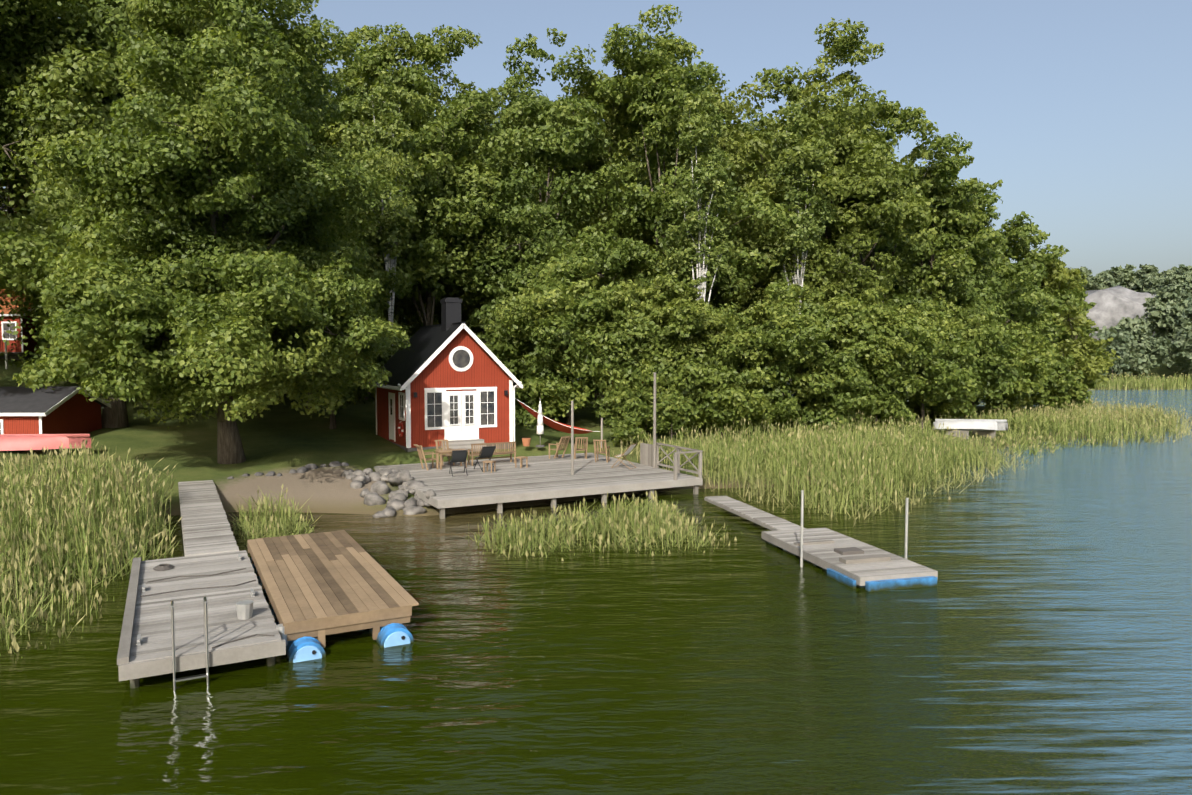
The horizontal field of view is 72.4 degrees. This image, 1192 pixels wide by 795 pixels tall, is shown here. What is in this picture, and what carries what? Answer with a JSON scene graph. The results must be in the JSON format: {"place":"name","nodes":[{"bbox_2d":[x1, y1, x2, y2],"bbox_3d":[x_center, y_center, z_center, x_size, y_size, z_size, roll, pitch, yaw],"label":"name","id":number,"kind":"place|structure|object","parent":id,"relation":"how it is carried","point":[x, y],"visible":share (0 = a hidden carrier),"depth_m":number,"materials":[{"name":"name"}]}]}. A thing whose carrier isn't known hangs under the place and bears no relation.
{"place":"outdoors","nodes":[
{"label":"outdoors","id":0,"kind":"place"},
{"bbox_2d":[0,381,1191,794],"bbox_3d":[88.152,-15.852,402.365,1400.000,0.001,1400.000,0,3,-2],"label":"water","id":1,"kind":"structure","parent":0,"point":[1036,639],"depth_m":13.56,"materials":[{"name":"green liquid"}]},
{"bbox_2d":[117,480,287,689],"bbox_3d":[-10.712,4.233,21.617,2.526,2.940,19.660,-2,3,-28],"label":"dock","id":2,"kind":"object","parent":1,"relation":"in","point":[202,603],"visible":0.96,"depth_m":15.14,"materials":[{"name":"grey wood"}]},
{"bbox_2d":[247,530,418,662],"bbox_3d":[-5.950,4.153,17.679,2.387,0.896,7.609,-2,3,-28],"label":"raft","id":3,"kind":"object","parent":1,"relation":"on","point":[317,587],"visible":0.81,"depth_m":15.96,"materials":[{"name":"brown wood"}]},
{"bbox_2d":[466,490,741,561],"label":"reeds","id":4,"kind":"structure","parent":1,"relation":"in","point":[636,518],"depth_m":23.16,"materials":[{"name":"green plant"}]},
{"bbox_2d":[704,490,937,591],"bbox_3d":[5.532,3.812,23.333,2.600,3.400,10.600,-1,3,-15],"label":"float dock","id":5,"kind":"object","parent":1,"relation":"in","point":[852,563],"visible":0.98,"depth_m":20.09,"materials":[{"name":"grey wood"}]},
{"bbox_2d":[611,410,1038,526],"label":"reeds","id":6,"kind":"object","parent":1,"relation":"in","point":[899,448],"visible":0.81,"depth_m":33.85,"materials":[{"name":"green plant"}]},
{"bbox_2d":[0,326,1191,516],"bbox_3d":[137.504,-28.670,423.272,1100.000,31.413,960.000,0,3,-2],"label":"ground","id":7,"kind":"structure","parent":0,"point":[283,439],"depth_m":36.68,"materials":[{"name":"green plant"}]},
{"bbox_2d":[0,191,20,214],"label":"hill house","id":8,"kind":"structure","parent":7,"relation":"on","point":[3,205],"depth_m":85.59,"materials":[{"name":"fabric"}]},
{"bbox_2d":[0,287,39,368],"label":"tiled house","id":9,"kind":"structure","parent":7,"relation":"on","point":[20,349],"depth_m":58.70,"materials":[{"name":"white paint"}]},
{"bbox_2d":[0,434,91,450],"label":"overturned boat","id":10,"kind":"object","parent":7,"relation":"on","point":[12,442],"visible":0.98,"depth_m":34.34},
{"bbox_2d":[0,386,110,433],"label":"boathouse","id":11,"kind":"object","parent":7,"relation":"on","point":[58,410],"visible":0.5,"depth_m":37.62,"materials":[{"name":"wood"}]},
{"bbox_2d":[0,438,181,660],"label":"reeds","id":12,"kind":"object","parent":7,"relation":"on","point":[65,513],"visible":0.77,"depth_m":20.57,"materials":[{"name":"green plant"}]},
{"bbox_2d":[0,0,423,428],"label":"oak leaves","id":13,"kind":"object","parent":7,"relation":"on","point":[110,242],"visible":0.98,"depth_m":29.75,"materials":[{"name":"green plant"}]},
{"bbox_2d":[226,484,321,545],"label":"reeds","id":14,"kind":"object","parent":7,"relation":"on","point":[282,524],"visible":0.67,"depth_m":24.35,"materials":[{"name":"green plant"}]},
{"bbox_2d":[227,461,348,478],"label":"stones","id":15,"kind":"object","parent":7,"relation":"on","point":[306,468],"visible":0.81,"depth_m":31.95,"materials":[{"name":"grey stone"}]},
{"bbox_2d":[341,468,435,517],"bbox_3d":[-7.412,3.253,29.182,2.416,1.216,6.529,-2,3,-28],"label":"rock pile","id":16,"kind":"object","parent":7,"relation":"on","point":[397,500],"visible":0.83,"depth_m":28.57,"materials":[{"name":"stone"}]},
{"bbox_2d":[366,297,522,451],"bbox_3d":[-7.332,-1.111,39.095,5.784,7.130,7.447,-2,3,-28],"label":"cabin","id":17,"kind":"object","parent":7,"relation":"on","point":[454,381],"visible":0.96,"depth_m":36.89,"materials":[{"name":"wood"}]},
{"bbox_2d":[0,75,1034,407],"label":"leaves","id":18,"kind":"object","parent":7,"relation":"on","point":[862,125],"depth_m":68.48,"materials":[{"name":"green plant"}]},
{"bbox_2d":[522,438,530,445],"bbox_3d":[-3.210,2.059,37.550,0.420,0.360,0.420,-2,3,-28],"label":"flower pot","id":19,"kind":"object","parent":7,"relation":"on","point":[526,441],"visible":1,"depth_m":37.41,"materials":[{"name":"brown ceramic"}]},
{"bbox_2d":[374,372,702,518],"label":"deck","id":20,"kind":"structure","parent":7,"relation":"on","point":[551,478],"depth_m":30.55,"materials":[{"name":"grey wood"}]},
{"bbox_2d":[414,444,438,470],"bbox_3d":[-6.829,2.393,32.758,0.842,1.038,0.560,-2,4,-33],"label":"chair","id":21,"kind":"object","parent":20,"relation":"on","point":[421,452],"visible":0.9,"depth_m":32.71,"materials":[{"name":"brown wood"}]},
{"bbox_2d":[435,439,454,465],"bbox_3d":[-6.342,2.321,34.146,0.560,1.038,0.842,-2,4,-33],"label":"chair","id":22,"kind":"object","parent":20,"relation":"on","point":[447,446],"visible":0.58,"depth_m":34.28,"materials":[{"name":"brown wood"}]},
{"bbox_2d":[435,449,466,469],"bbox_3d":[-5.902,2.512,33.239,1.200,0.720,0.700,-2,3,-28],"label":"table","id":23,"kind":"object","parent":20,"relation":"on","point":[440,452],"visible":0.65,"depth_m":32.90,"materials":[{"name":"brown wood"}]},
{"bbox_2d":[449,450,467,476],"bbox_3d":[-5.296,2.482,31.338,0.588,1.008,0.902,-1,3,-18],"label":"deck chair","id":24,"kind":"object","parent":20,"relation":"on","point":[459,456],"visible":0.92,"depth_m":31.10,"materials":[{"name":"black fabric"}]},
{"bbox_2d":[474,446,495,471],"bbox_3d":[-4.455,2.414,32.628,0.588,1.008,0.902,-2,4,-33],"label":"deck chair","id":25,"kind":"object","parent":20,"relation":"on","point":[487,452],"visible":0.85,"depth_m":32.42,"materials":[{"name":"black fabric"}]},
{"bbox_2d":[483,460,495,472],"bbox_3d":[-4.188,2.716,32.032,0.400,0.440,0.400,1,3,16],"label":"stool","id":26,"kind":"object","parent":20,"relation":"on","point":[488,461],"visible":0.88,"depth_m":31.92,"materials":[{"name":"brown wood"}]},
{"bbox_2d":[468,442,515,465],"bbox_3d":[-4.401,2.348,34.458,2.000,0.920,0.520,-2,3,-28],"label":"bench","id":27,"kind":"object","parent":20,"relation":"on","point":[510,452],"visible":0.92,"depth_m":34.34,"materials":[{"name":"brown wood"}]},
{"bbox_2d":[514,456,527,467],"bbox_3d":[-3.052,2.649,33.307,0.400,0.440,0.400,-3,4,-45],"label":"stool","id":28,"kind":"object","parent":20,"relation":"on","point":[521,460],"visible":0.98,"depth_m":33.29,"materials":[{"name":"brown wood"}]},
{"bbox_2d":[548,436,569,458],"bbox_3d":[-1.622,2.208,36.150,0.846,1.024,0.560,3,4,42],"label":"chair","id":29,"kind":"object","parent":20,"relation":"on","point":[560,443],"visible":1,"depth_m":36.01,"materials":[{"name":"brown wood"}]},
{"bbox_2d":[574,437,587,458],"bbox_3d":[-0.677,2.217,35.969,0.560,1.024,0.846,0,3,-8],"label":"chair","id":30,"kind":"object","parent":20,"relation":"on","point":[575,444],"visible":0.98,"depth_m":35.72,"materials":[{"name":"brown wood"}]},
{"bbox_2d":[593,439,609,462],"bbox_3d":[0.235,2.274,34.899,0.560,1.025,0.844,1,3,12],"label":"chair","id":31,"kind":"object","parent":20,"relation":"on","point":[603,452],"visible":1,"depth_m":34.71,"materials":[{"name":"brown wood"}]},
{"bbox_2d":[611,443,636,468],"bbox_3d":[1.140,2.381,33.255,0.902,1.008,0.588,2,3,27],"label":"folding chair","id":32,"kind":"object","parent":20,"relation":"on","point":[629,449],"visible":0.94,"depth_m":33.13,"materials":[{"name":"beige fabric"}]},
{"bbox_2d":[536,399,544,446],"bbox_3d":[-2.591,1.175,37.831,0.440,2.250,0.440,-2,3,-28],"label":"parasol","id":33,"kind":"object","parent":7,"relation":"on","point":[540,429],"visible":1,"depth_m":37.73,"materials":[{"name":"white fabric"}]},
{"bbox_2d":[515,398,602,447],"bbox_3d":[-1.850,1.358,38.732,4.443,3.091,1.849,0,3,-7],"label":"hammock","id":34,"kind":"object","parent":7,"relation":"on","point":[558,426],"visible":0.92,"depth_m":38.41,"materials":[{"name":"red fabric"}]},
{"bbox_2d":[0,4,1119,446],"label":"forest leaves","id":35,"kind":"object","parent":7,"relation":"on","point":[556,314],"visible":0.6,"depth_m":49.12,"materials":[{"name":"green plant"}]},
{"bbox_2d":[0,17,1169,463],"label":"tree trunks","id":36,"kind":"object","parent":7,"relation":"on","point":[230,449],"visible":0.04,"depth_m":45.05,"materials":[{"name":"brown plant"}]},
{"bbox_2d":[341,70,838,281],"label":"birch trees","id":37,"kind":"object","parent":7,"relation":"on","point":[396,225],"visible":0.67,"depth_m":45.27,"materials":[{"name":"green plant"}]},
{"bbox_2d":[946,429,995,438],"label":"boat supports","id":38,"kind":"object","parent":7,"relation":"on","point":[985,433],"visible":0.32,"depth_m":48.52,"materials":[{"name":"brown wood"}]},
{"bbox_2d":[932,419,1007,430],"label":"white dinghy","id":39,"kind":"object","parent":38,"relation":"on","point":[978,424],"visible":0.94,"depth_m":48.31,"materials":[{"name":"white plastic"}]},
{"bbox_2d":[892,397,1191,460],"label":"reeds","id":40,"kind":"object","parent":7,"relation":"on","point":[1101,425],"visible":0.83,"depth_m":51.47,"materials":[{"name":"green plant"}]},
{"bbox_2d":[1084,285,1156,339],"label":"rock","id":41,"kind":"object","parent":7,"relation":"on","point":[1113,305],"visible":0.17,"depth_m":150.96,"materials":[{"name":"grey stone"}]},
{"bbox_2d":[1055,264,1191,378],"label":"trees","id":42,"kind":"object","parent":7,"relation":"on","point":[1135,345],"visible":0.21,"depth_m":137.50,"materials":[{"name":"green plant"}]},
{"bbox_2d":[1090,372,1191,390],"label":"reeds","id":43,"kind":"object","parent":7,"relation":"on","point":[1153,382],"visible":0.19,"depth_m":122.35,"materials":[{"name":"green plant"}]},
{"bbox_2d":[3,0,1191,276],"label":"sky","id":44,"kind":"structure","parent":0,"point":[1081,109],"materials":[{"name":"blue"}]}
]}

